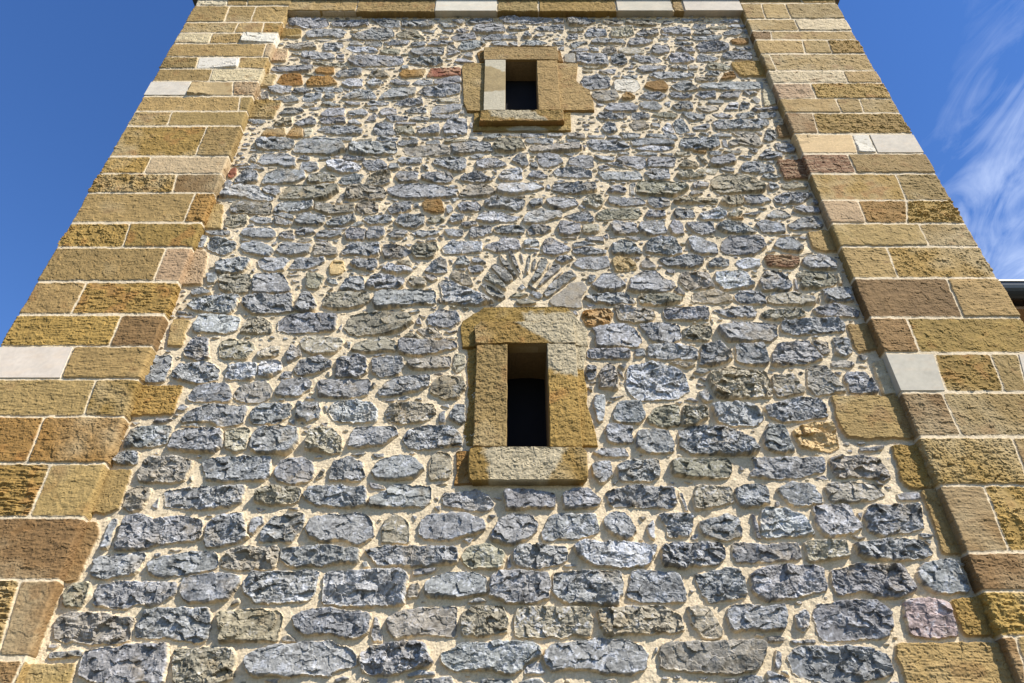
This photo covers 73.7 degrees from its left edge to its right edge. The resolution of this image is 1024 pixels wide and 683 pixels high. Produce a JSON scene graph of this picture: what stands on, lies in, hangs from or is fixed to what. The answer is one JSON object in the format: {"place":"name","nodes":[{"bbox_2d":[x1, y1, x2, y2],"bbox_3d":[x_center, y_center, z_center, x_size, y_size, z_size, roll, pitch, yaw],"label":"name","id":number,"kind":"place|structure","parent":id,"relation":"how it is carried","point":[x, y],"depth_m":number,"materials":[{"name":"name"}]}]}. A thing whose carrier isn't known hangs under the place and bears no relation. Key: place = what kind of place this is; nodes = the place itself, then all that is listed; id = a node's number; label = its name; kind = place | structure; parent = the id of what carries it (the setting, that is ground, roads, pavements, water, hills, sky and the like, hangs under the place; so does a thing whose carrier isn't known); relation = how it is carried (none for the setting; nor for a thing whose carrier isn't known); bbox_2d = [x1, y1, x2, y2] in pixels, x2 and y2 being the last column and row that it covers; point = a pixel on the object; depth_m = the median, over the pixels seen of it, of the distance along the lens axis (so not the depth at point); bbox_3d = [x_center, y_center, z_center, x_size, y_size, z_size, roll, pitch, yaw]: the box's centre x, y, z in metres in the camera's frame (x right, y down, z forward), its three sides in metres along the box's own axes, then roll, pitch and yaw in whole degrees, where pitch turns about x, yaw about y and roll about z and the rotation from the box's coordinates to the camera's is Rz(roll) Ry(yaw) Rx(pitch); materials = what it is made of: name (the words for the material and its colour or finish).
{"place":"outdoors","nodes":[
{"label":"outdoors","id":0,"kind":"place"},
{"bbox_2d":[0,0,1023,682],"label":"stone tower","id":1,"kind":"structure","parent":0,"point":[512,342],"depth_m":4.84,"materials":[{"name":"stone"}]},
{"bbox_2d":[454,307,597,485],"bbox_3d":[0.090,0.439,4.926,0.953,1.475,0.513,0,-38,0],"label":"window","id":2,"kind":"structure","parent":1,"relation":"in","point":[529,419],"depth_m":4.79,"materials":[{"name":"stone"}]},
{"bbox_2d":[462,46,593,132],"bbox_3d":[0.144,-2.556,7.100,1.356,1.479,0.314,0,-38,0],"label":"window","id":3,"kind":"structure","parent":1,"relation":"in","point":[512,89],"depth_m":7.01,"materials":[{"name":"stone"}]},
{"bbox_2d":[0,0,1023,346],"label":"sky","id":4,"kind":"structure","parent":0,"point":[74,74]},
{"bbox_2d":[999,280,1023,322],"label":"church wing","id":5,"kind":"structure","parent":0,"point":[1014,289],"depth_m":6.30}
]}

